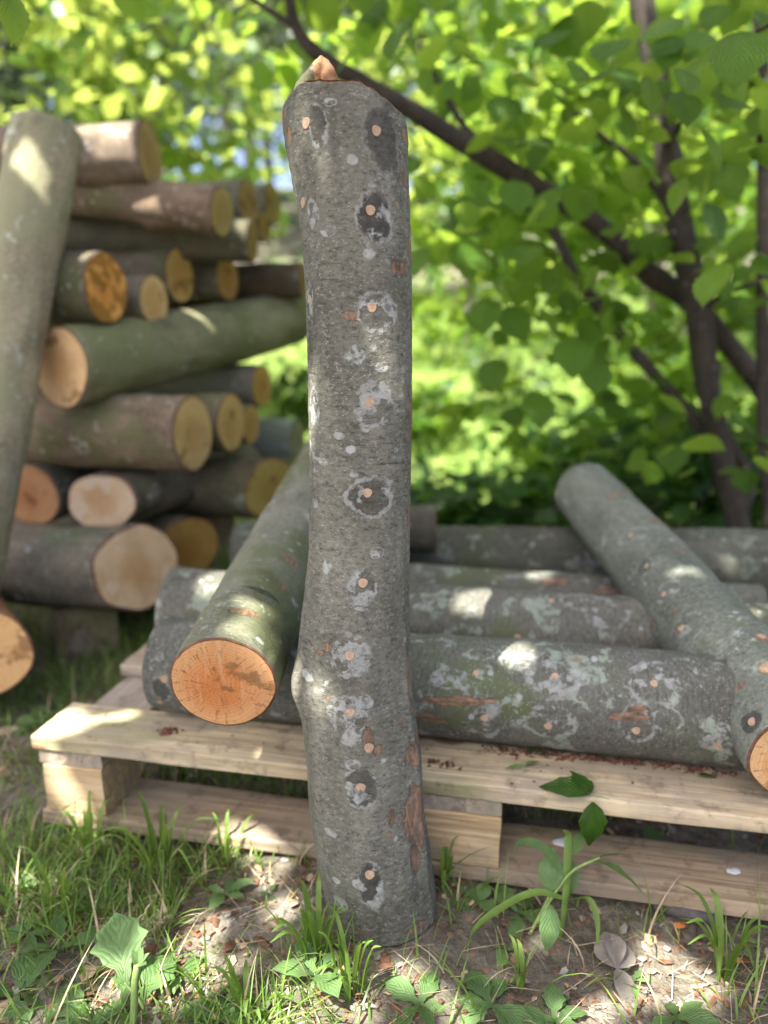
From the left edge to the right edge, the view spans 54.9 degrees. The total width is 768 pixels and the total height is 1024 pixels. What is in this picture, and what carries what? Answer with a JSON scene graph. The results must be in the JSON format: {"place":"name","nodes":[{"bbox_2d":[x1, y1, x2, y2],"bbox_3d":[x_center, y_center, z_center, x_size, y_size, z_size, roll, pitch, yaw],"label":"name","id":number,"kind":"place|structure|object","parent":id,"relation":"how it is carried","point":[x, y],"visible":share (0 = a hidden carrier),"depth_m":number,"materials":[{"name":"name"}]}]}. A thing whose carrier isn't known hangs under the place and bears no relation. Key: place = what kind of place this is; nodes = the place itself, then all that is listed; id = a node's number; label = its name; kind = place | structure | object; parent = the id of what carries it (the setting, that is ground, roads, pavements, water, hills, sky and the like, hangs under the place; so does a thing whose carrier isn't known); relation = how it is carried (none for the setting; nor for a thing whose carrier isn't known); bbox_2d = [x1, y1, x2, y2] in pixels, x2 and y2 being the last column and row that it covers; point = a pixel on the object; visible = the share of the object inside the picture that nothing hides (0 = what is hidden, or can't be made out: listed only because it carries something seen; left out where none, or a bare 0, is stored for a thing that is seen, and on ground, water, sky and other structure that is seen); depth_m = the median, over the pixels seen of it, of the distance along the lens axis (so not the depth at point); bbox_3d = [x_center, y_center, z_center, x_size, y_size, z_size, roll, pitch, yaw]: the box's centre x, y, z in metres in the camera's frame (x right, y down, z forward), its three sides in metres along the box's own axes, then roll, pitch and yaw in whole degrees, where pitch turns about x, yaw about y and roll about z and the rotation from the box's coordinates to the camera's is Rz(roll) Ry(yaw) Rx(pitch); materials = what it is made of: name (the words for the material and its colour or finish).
{"place":"outdoors","nodes":[
{"label":"outdoors","id":0,"kind":"place"},
{"bbox_2d":[0,187,767,1023],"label":"ground","id":1,"kind":"structure","parent":0,"point":[552,963],"depth_m":0.93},
{"bbox_2d":[0,596,34,694],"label":"log","id":2,"kind":"object","parent":1,"relation":"on","point":[17,655],"visible":1,"depth_m":1.38,"materials":[{"name":"brown wood"}]},
{"bbox_2d":[0,522,177,610],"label":"log","id":3,"kind":"object","parent":2,"relation":"on","point":[125,567],"visible":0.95,"depth_m":1.63,"materials":[{"name":"wood"}]},
{"bbox_2d":[68,443,260,525],"bbox_3d":[-0.546,-0.089,1.982,0.176,0.153,0.627,5,14,20],"label":"log","id":4,"kind":"object","parent":3,"relation":"on","point":[111,497],"visible":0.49,"depth_m":1.73,"materials":[{"name":"wood"}]},
{"bbox_2d":[25,393,211,471],"bbox_3d":[-0.731,-0.202,1.768,0.624,0.189,0.181,4,14,17],"label":"log","id":5,"kind":"object","parent":4,"relation":"on","point":[138,431],"visible":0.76,"depth_m":1.66,"materials":[{"name":"wood"}]},
{"bbox_2d":[39,296,306,408],"bbox_3d":[-0.509,-0.473,2.026,0.186,0.188,1.020,6,22,23],"label":"log","id":6,"kind":"object","parent":5,"relation":"on","point":[85,363],"visible":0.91,"depth_m":1.80,"materials":[{"name":"wood"}]},
{"bbox_2d":[49,250,126,324],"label":"log","id":7,"kind":"object","parent":6,"relation":"on","point":[91,287],"visible":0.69,"depth_m":1.61,"materials":[{"name":"wood"}]},
{"bbox_2d":[48,274,167,327],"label":"log","id":8,"kind":"object","parent":6,"relation":"on","point":[146,296],"visible":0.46,"depth_m":1.77,"materials":[{"name":"wood"}]},
{"bbox_2d":[106,247,192,303],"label":"log","id":9,"kind":"object","parent":6,"relation":"on","point":[173,272],"visible":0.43,"depth_m":1.95,"materials":[{"name":"brown wood"}]},
{"bbox_2d":[64,216,257,262],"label":"log","id":10,"kind":"object","parent":9,"relation":"on","point":[237,242],"visible":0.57,"depth_m":1.96,"materials":[{"name":"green wood"}]},
{"bbox_2d":[70,177,233,236],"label":"log","id":11,"kind":"object","parent":10,"relation":"on","point":[158,205],"visible":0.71,"depth_m":1.80,"materials":[{"name":"brown wood"}]},
{"bbox_2d":[0,119,161,186],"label":"log","id":12,"kind":"object","parent":11,"relation":"on","point":[120,153],"visible":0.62,"depth_m":1.76,"materials":[{"name":"brown wood"}]},
{"bbox_2d":[188,179,257,221],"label":"log","id":13,"kind":"object","parent":10,"relation":"on","point":[242,193],"visible":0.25,"depth_m":1.98,"materials":[{"name":"green wood"}]},
{"bbox_2d":[241,404,258,443],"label":"log","id":14,"kind":"object","parent":4,"relation":"on","point":[251,426],"visible":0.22,"depth_m":2.04,"materials":[{"name":"brown wood"}]},
{"bbox_2d":[0,950,44,1022],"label":"weed","id":15,"kind":"object","parent":1,"relation":"on","point":[18,972],"visible":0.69,"depth_m":0.83,"materials":[{"name":"green plant"}]},
{"bbox_2d":[1,916,49,949],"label":"weed","id":16,"kind":"object","parent":1,"relation":"on","point":[16,927],"visible":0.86,"depth_m":0.91,"materials":[{"name":"green plant"}]},
{"bbox_2d":[0,856,50,892],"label":"weed","id":17,"kind":"object","parent":1,"relation":"on","point":[31,880],"visible":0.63,"depth_m":1.02,"materials":[{"name":"green plant"}]},
{"bbox_2d":[13,704,60,737],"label":"weed","id":18,"kind":"object","parent":1,"relation":"on","point":[21,720],"visible":0.73,"depth_m":1.44,"materials":[{"name":"green plant"}]},
{"bbox_2d":[0,110,82,587],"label":"log","id":19,"kind":"object","parent":1,"relation":"on","point":[41,155],"visible":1,"depth_m":1.52,"materials":[{"name":"grey wood"}]},
{"bbox_2d":[7,846,100,921],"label":"grass tuft","id":20,"kind":"object","parent":1,"relation":"on","point":[60,879],"visible":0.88,"depth_m":0.94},
{"bbox_2d":[18,912,100,987],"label":"weed","id":21,"kind":"object","parent":1,"relation":"on","point":[42,960],"visible":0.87,"depth_m":0.88,"materials":[{"name":"green plant"}]},
{"bbox_2d":[0,0,127,124],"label":"sapling","id":22,"kind":"object","parent":1,"relation":"on","point":[12,75],"visible":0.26,"depth_m":6.30,"materials":[{"name":"plant"}]},
{"bbox_2d":[43,791,115,865],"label":"grass tuft","id":23,"kind":"object","parent":1,"relation":"on","point":[88,815],"visible":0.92,"depth_m":1.05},
{"bbox_2d":[52,603,118,660],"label":"wooden beam","id":24,"kind":"structure","parent":1,"relation":"on","point":[74,626],"depth_m":1.71,"materials":[{"name":"wood"}]},
{"bbox_2d":[13,513,218,569],"bbox_3d":[-0.766,0.075,1.964,0.644,0.174,0.174,4,14,16],"label":"log","id":25,"kind":"object","parent":24,"relation":"on","point":[195,541],"visible":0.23,"depth_m":1.89,"materials":[{"name":"brown wood"}]},
{"bbox_2d":[51,998,129,1023],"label":"weed","id":26,"kind":"object","parent":1,"relation":"on","point":[118,1006],"visible":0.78,"depth_m":0.80,"materials":[{"name":"green plant"}]},
{"bbox_2d":[42,913,176,1020],"bbox_3d":[-0.306,0.521,0.826,0.140,0.082,0.100,-10,16,-37],"label":"dandelion plant","id":27,"kind":"object","parent":1,"relation":"on","point":[119,937],"visible":0.77,"depth_m":0.83,"materials":[{"name":"green plant"}]},
{"bbox_2d":[0,1,259,172],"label":"tree","id":28,"kind":"object","parent":1,"relation":"on","point":[232,59],"visible":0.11,"depth_m":7.24,"materials":[{"name":"plant"}]},
{"bbox_2d":[129,947,148,1023],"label":"bud stalk","id":29,"kind":"object","parent":1,"relation":"on","point":[138,958],"visible":0.99,"depth_m":0.77,"materials":[{"name":"green plant"}]},
{"bbox_2d":[32,1,247,115],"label":"tree","id":30,"kind":"object","parent":1,"relation":"on","point":[180,27],"visible":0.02,"depth_m":11.81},
{"bbox_2d":[0,0,293,263],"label":"sapling","id":31,"kind":"object","parent":1,"relation":"on","point":[89,87],"visible":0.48,"depth_m":3.61,"materials":[{"name":"green plant"}]},
{"bbox_2d":[82,791,214,889],"bbox_3d":[-0.311,0.458,0.978,0.170,0.104,0.176,0,13,0],"label":"grass tuft","id":32,"kind":"object","parent":1,"relation":"on","point":[165,839],"visible":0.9,"depth_m":1.01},
{"bbox_2d":[143,22,194,107],"bbox_3d":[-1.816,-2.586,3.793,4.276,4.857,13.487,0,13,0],"label":"shade tree","id":33,"kind":"object","parent":1,"relation":"on","point":[180,85],"visible":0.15,"depth_m":9.84,"materials":[{"name":"green plant"}]},
{"bbox_2d":[0,0,30,45],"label":"leaf","id":34,"kind":"object","parent":33,"relation":"hanging from","point":[15,19],"visible":1,"depth_m":1.00,"materials":[{"name":"green plant"}]},
{"bbox_2d":[170,956,203,993],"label":"weed","id":35,"kind":"object","parent":1,"relation":"on","point":[174,984],"visible":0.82,"depth_m":0.85,"materials":[{"name":"green plant"}]},
{"bbox_2d":[171,512,234,543],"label":"log","id":36,"kind":"object","parent":1,"relation":"on","point":[224,527],"visible":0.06,"depth_m":2.06,"materials":[{"name":"brown wood"}]},
{"bbox_2d":[14,462,109,524],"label":"log","id":37,"kind":"object","parent":36,"relation":"on","point":[43,495],"visible":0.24,"depth_m":1.74,"materials":[{"name":"brown wood"}]},
{"bbox_2d":[38,391,243,451],"bbox_3d":[-0.718,-0.244,1.966,0.704,0.156,0.163,4,14,16],"label":"log","id":38,"kind":"object","parent":37,"relation":"on","point":[225,412],"visible":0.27,"depth_m":1.84,"materials":[{"name":"brown wood"}]},
{"bbox_2d":[162,453,290,518],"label":"log","id":39,"kind":"object","parent":36,"relation":"on","point":[232,485],"visible":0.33,"depth_m":1.92,"materials":[{"name":"brown wood"}]},
{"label":"log","id":40,"kind":"object","parent":36,"relation":"on","visible":0},
{"bbox_2d":[38,363,270,406],"bbox_3d":[-0.742,-0.397,2.297,0.804,0.132,0.136,4,14,16],"label":"log","id":41,"kind":"object","parent":40,"relation":"on","point":[247,383],"visible":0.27,"depth_m":2.16,"materials":[{"name":"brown wood"}]},
{"bbox_2d":[181,986,259,1023],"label":"weed","id":42,"kind":"object","parent":1,"relation":"on","point":[220,999],"visible":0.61,"depth_m":0.80,"materials":[{"name":"green plant"}]},
{"bbox_2d":[204,877,253,909],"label":"weed","id":43,"kind":"object","parent":1,"relation":"on","point":[214,900],"visible":1,"depth_m":0.97,"materials":[{"name":"green plant"}]},
{"bbox_2d":[206,807,261,871],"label":"grass tuft","id":44,"kind":"object","parent":1,"relation":"on","point":[226,840],"visible":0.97,"depth_m":1.04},
{"bbox_2d":[115,0,357,161],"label":"tree","id":45,"kind":"object","parent":1,"relation":"on","point":[268,34],"visible":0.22,"depth_m":10.29,"materials":[{"name":"plant"}]},
{"bbox_2d":[209,955,291,1023],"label":"grass tuft","id":46,"kind":"object","parent":1,"relation":"on","point":[238,985],"visible":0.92,"depth_m":0.79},
{"bbox_2d":[163,3,352,183],"bbox_3d":[-2.802,-10.234,15.087,5.400,8.099,5.402,-3,13,-13],"label":"tree","id":47,"kind":"object","parent":1,"relation":"on","point":[252,138],"visible":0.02,"depth_m":15.54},
{"bbox_2d":[177,0,351,184],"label":"tree","id":48,"kind":"object","parent":1,"relation":"on","point":[267,147],"visible":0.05,"depth_m":13.32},
{"bbox_2d":[261,455,296,466],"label":"log","id":49,"kind":"object","parent":1,"relation":"on","point":[291,459],"visible":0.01,"depth_m":2.42,"materials":[{"name":"wood"}]},
{"bbox_2d":[251,417,304,463],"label":"log","id":50,"kind":"object","parent":49,"relation":"on","point":[280,437],"visible":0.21,"depth_m":2.44,"materials":[{"name":"wood"}]},
{"bbox_2d":[259,347,308,426],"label":"shrub","id":51,"kind":"object","parent":1,"relation":"on","point":[282,397],"visible":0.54,"depth_m":4.30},
{"bbox_2d":[266,870,346,961],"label":"grass tuft","id":52,"kind":"object","parent":1,"relation":"on","point":[313,927],"visible":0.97,"depth_m":0.85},
{"bbox_2d":[272,941,341,997],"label":"weed","id":53,"kind":"object","parent":1,"relation":"on","point":[323,982],"visible":0.88,"depth_m":0.82,"materials":[{"name":"green plant"}]},
{"bbox_2d":[314,903,381,1003],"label":"grass tuft","id":54,"kind":"object","parent":1,"relation":"on","point":[345,977],"visible":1,"depth_m":0.80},
{"bbox_2d":[253,12,464,237],"bbox_3d":[-0.179,-3.871,8.559,2.475,3.508,2.520,9,16,34],"label":"sapling","id":55,"kind":"object","parent":1,"relation":"on","point":[364,65],"visible":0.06,"depth_m":7.99,"materials":[{"name":"green plant"}]},
{"bbox_2d":[282,55,436,946],"bbox_3d":[-0.021,-0.003,0.860,0.175,0.997,0.228,0,13,0],"label":"standing log","id":56,"kind":"object","parent":1,"relation":"on","point":[346,144],"visible":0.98,"depth_m":0.81,"materials":[{"name":"grey wood"}]},
{"bbox_2d":[251,0,475,131],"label":"tree","id":57,"kind":"object","parent":1,"relation":"on","point":[393,77],"visible":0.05,"depth_m":13.32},
{"bbox_2d":[0,676,767,1023],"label":"litter","id":58,"kind":"object","parent":1,"relation":"on","point":[384,960],"visible":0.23,"depth_m":0.88,"materials":[{"name":"plant"}]},
{"bbox_2d":[0,809,767,1023],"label":"dry stalks","id":59,"kind":"object","parent":1,"relation":"on","point":[503,940],"visible":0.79,"depth_m":0.86,"materials":[{"name":"plant"}]},
{"bbox_2d":[31,644,767,920],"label":"pallet","id":60,"kind":"object","parent":1,"relation":"on","point":[469,799],"visible":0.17,"depth_m":1.01,"materials":[{"name":"brown wood"}]},
{"bbox_2d":[155,726,740,776],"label":"bark crumbs","id":61,"kind":"object","parent":60,"relation":"on","point":[168,731],"visible":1,"depth_m":1.00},
{"bbox_2d":[142,616,767,767],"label":"log","id":62,"kind":"object","parent":60,"relation":"on","point":[670,705],"visible":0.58,"depth_m":0.98,"materials":[{"name":"grey wood"}]},
{"bbox_2d":[170,439,309,725],"bbox_3d":[-0.157,0.028,1.319,0.131,0.134,1.026,1,19,3],"label":"log","id":63,"kind":"object","parent":62,"relation":"on","point":[229,664],"visible":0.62,"depth_m":0.88,"materials":[{"name":"green wood"}]},
{"bbox_2d":[155,566,767,649],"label":"log","id":64,"kind":"object","parent":60,"relation":"on","point":[550,615],"visible":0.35,"depth_m":1.20,"materials":[{"name":"wood"}]},
{"bbox_2d":[229,521,767,593],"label":"log","id":65,"kind":"object","parent":60,"relation":"on","point":[737,555],"visible":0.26,"depth_m":1.59,"materials":[{"name":"wood"}]},
{"bbox_2d":[410,504,436,552],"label":"log","id":66,"kind":"object","parent":65,"relation":"on","point":[423,527],"visible":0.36,"depth_m":1.53,"materials":[{"name":"wood"}]},
{"bbox_2d":[230,554,767,603],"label":"log","id":67,"kind":"object","parent":60,"relation":"on","point":[571,582],"visible":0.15,"depth_m":1.41,"materials":[{"name":"wood"}]},
{"bbox_2d":[539,770,608,845],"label":"fallen leaf","id":68,"kind":"object","parent":60,"relation":"on","point":[592,821],"visible":1,"depth_m":0.92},
{"bbox_2d":[555,463,767,791],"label":"log","id":69,"kind":"object","parent":60,"relation":"on","point":[665,577],"visible":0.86,"depth_m":1.14,"materials":[{"name":"grey wood"}]},
{"bbox_2d":[384,972,444,1023],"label":"weed","id":70,"kind":"object","parent":1,"relation":"on","point":[399,987],"visible":1,"depth_m":0.80,"materials":[{"name":"green plant"}]},
{"bbox_2d":[80,0,767,528],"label":"hazel tree","id":71,"kind":"object","parent":1,"relation":"on","point":[650,58],"visible":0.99,"depth_m":1.94,"materials":[{"name":"green plant"}]},
{"bbox_2d":[411,380,469,452],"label":"shrub","id":72,"kind":"object","parent":1,"relation":"on","point":[422,420],"visible":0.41,"depth_m":3.92,"materials":[{"name":"green plant"}]},
{"bbox_2d":[410,455,482,501],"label":"shrub","id":73,"kind":"object","parent":1,"relation":"on","point":[424,469],"visible":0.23,"depth_m":3.06,"materials":[{"name":"green plant"}]},
{"bbox_2d":[440,835,461,890],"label":"grass tuft","id":74,"kind":"object","parent":1,"relation":"on","point":[445,863],"visible":0.62,"depth_m":0.97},
{"bbox_2d":[412,266,493,366],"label":"shrub","id":75,"kind":"object","parent":1,"relation":"on","point":[422,318],"visible":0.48,"depth_m":5.74,"materials":[{"name":"green plant"}]},
{"bbox_2d":[460,881,498,918],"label":"weed","id":76,"kind":"object","parent":1,"relation":"on","point":[482,895],"visible":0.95,"depth_m":0.94,"materials":[{"name":"green plant"}]},
{"bbox_2d":[397,2,569,114],"bbox_3d":[2.217,-8.149,13.991,4.154,6.002,4.351,-1,13,-4],"label":"tree","id":77,"kind":"object","parent":1,"relation":"on","point":[413,38],"visible":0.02,"depth_m":13.64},
{"bbox_2d":[408,51,574,350],"bbox_3d":[0.733,-2.456,6.202,1.890,2.631,1.856,-12,18,-42],"label":"sapling","id":78,"kind":"object","parent":1,"relation":"on","point":[454,178],"visible":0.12,"depth_m":6.17,"materials":[{"name":"green plant"}]},
{"bbox_2d":[410,471,572,526],"bbox_3d":[0.417,0.015,2.517,0.865,0.311,0.645,0,13,0],"label":"shrub","id":79,"kind":"object","parent":1,"relation":"on","point":[529,491],"visible":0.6,"depth_m":2.41,"materials":[{"name":"green plant"}]},
{"bbox_2d":[459,970,533,1023],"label":"weed","id":80,"kind":"object","parent":1,"relation":"on","point":[509,1013],"visible":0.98,"depth_m":0.80,"materials":[{"name":"green plant"}]},
{"bbox_2d":[390,0,608,300],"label":"tree","id":81,"kind":"object","parent":1,"relation":"on","point":[469,23],"visible":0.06,"depth_m":8.45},
{"bbox_2d":[437,329,568,418],"bbox_3d":[0.735,-0.841,4.520,0.849,0.540,0.661,0,13,0],"label":"shrub","id":82,"kind":"object","parent":1,"relation":"on","point":[473,356],"visible":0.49,"depth_m":4.47,"materials":[{"name":"plant"}]},
{"bbox_2d":[499,934,527,993],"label":"grass tuft","id":83,"kind":"object","parent":1,"relation":"on","point":[520,981],"visible":1,"depth_m":0.85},
{"bbox_2d":[494,885,539,937],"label":"weed","id":84,"kind":"object","parent":1,"relation":"on","point":[516,925],"visible":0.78,"depth_m":0.93,"materials":[{"name":"green plant"}]},
{"bbox_2d":[523,983,587,1023],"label":"weed","id":85,"kind":"object","parent":1,"relation":"on","point":[554,998],"visible":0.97,"depth_m":0.80,"materials":[{"name":"green plant"}]},
{"bbox_2d":[467,830,646,951],"bbox_3d":[0.201,0.460,0.893,0.233,0.147,0.081,-2,13,-10],"label":"broadleaf weed","id":86,"kind":"object","parent":1,"relation":"on","point":[554,874],"visible":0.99,"depth_m":0.90,"materials":[{"name":"green plant"}]},
{"bbox_2d":[469,385,688,495],"bbox_3d":[0.981,-0.322,3.507,1.142,0.552,0.860,0,13,0],"label":"shrub","id":87,"kind":"object","parent":1,"relation":"on","point":[533,433],"visible":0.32,"depth_m":3.44,"materials":[{"name":"green plant"}]},
{"bbox_2d":[594,931,635,998],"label":"dry leaf","id":88,"kind":"object","parent":1,"relation":"on","point":[617,952],"visible":0.98,"depth_m":0.86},
{"bbox_2d":[484,0,754,382],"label":"sapling","id":89,"kind":"object","parent":1,"relation":"on","point":[683,6],"visible":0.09,"depth_m":4.73,"materials":[{"name":"green plant"}]},
{"bbox_2d":[576,340,721,434],"bbox_3d":[1.527,-0.671,4.151,0.889,0.589,0.755,0,13,0],"label":"shrub","id":90,"kind":"object","parent":1,"relation":"on","point":[625,360],"visible":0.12,"depth_m":4.11,"materials":[{"name":"green plant"}]},
{"bbox_2d":[548,31,754,283],"bbox_3d":[2.580,-2.911,6.723,2.268,3.157,2.227,-3,13,-11],"label":"sapling","id":91,"kind":"object","parent":1,"relation":"on","point":[750,179],"visible":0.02,"depth_m":6.79,"materials":[{"name":"green plant"}]},
{"bbox_2d":[546,414,764,528],"bbox_3d":[1.044,-0.097,2.633,0.957,0.507,0.711,0,13,0],"label":"shrub","id":92,"kind":"object","parent":1,"relation":"on","point":[682,496],"visible":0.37,"depth_m":2.50,"materials":[{"name":"green plant"}]},
{"bbox_2d":[654,905,715,926],"bbox_3d":[0.382,0.511,0.938,0.078,0.024,0.022,3,13,12],"label":"stick","id":93,"kind":"object","parent":1,"relation":"on","point":[680,912],"visible":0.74,"depth_m":0.93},
{"bbox_2d":[650,1000,720,1023],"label":"weed","id":94,"kind":"object","parent":1,"relation":"on","point":[694,1011],"visible":0.98,"depth_m":0.80,"materials":[{"name":"green plant"}]},
{"bbox_2d":[644,316,755,394],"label":"shrub","id":95,"kind":"object","parent":1,"relation":"on","point":[751,346],"visible":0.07,"depth_m":5.00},
{"bbox_2d":[681,884,767,982],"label":"grass tuft","id":96,"kind":"object","parent":1,"relation":"on","point":[716,941],"visible":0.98,"depth_m":0.84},
{"bbox_2d":[698,407,759,522],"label":"shrub","id":97,"kind":"object","parent":1,"relation":"on","point":[731,421],"visible":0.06,"depth_m":2.76,"materials":[{"name":"green plant"}]},
{"bbox_2d":[0,541,767,1023],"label":"grass","id":98,"kind":"structure","parent":0,"point":[170,877],"depth_m":0.96,"materials":[{"name":"plant"}]},
{"bbox_2d":[35,6,755,193],"label":"sky","id":99,"kind":"structure","parent":0,"point":[284,181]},
{"bbox_2d":[227,287,762,540],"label":"meadow grass","id":100,"kind":"structure","parent":0,"point":[458,439],"depth_m":5.11,"materials":[{"name":"plant"}]},
{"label":"log","id":101,"kind":"object","parent":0,"visible":0},
{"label":"log","id":102,"kind":"object","parent":101,"relation":"on","visible":0},
{"bbox_2d":[167,296,251,309],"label":"log","id":103,"kind":"object","parent":102,"relation":"on","point":[190,303],"visible":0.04,"depth_m":2.34,"materials":[{"name":"green wood"}]},
{"bbox_2d":[235,262,305,298],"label":"log","id":104,"kind":"object","parent":103,"relation":"on","point":[283,280],"visible":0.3,"depth_m":2.26,"materials":[{"name":"brown wood"}]},
{"bbox_2d":[189,260,237,300],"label":"log","id":105,"kind":"object","parent":102,"relation":"on","point":[213,280],"visible":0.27,"depth_m":2.11,"materials":[{"name":"brown wood"}]},
{"bbox_2d":[255,212,270,242],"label":"log","id":106,"kind":"object","parent":105,"relation":"on","point":[262,222],"visible":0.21,"depth_m":2.14,"materials":[{"name":"brown wood"}]},
{"bbox_2d":[253,182,280,225],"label":"log","id":107,"kind":"object","parent":106,"relation":"on","point":[269,202],"visible":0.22,"depth_m":2.18,"materials":[{"name":"brown wood"}]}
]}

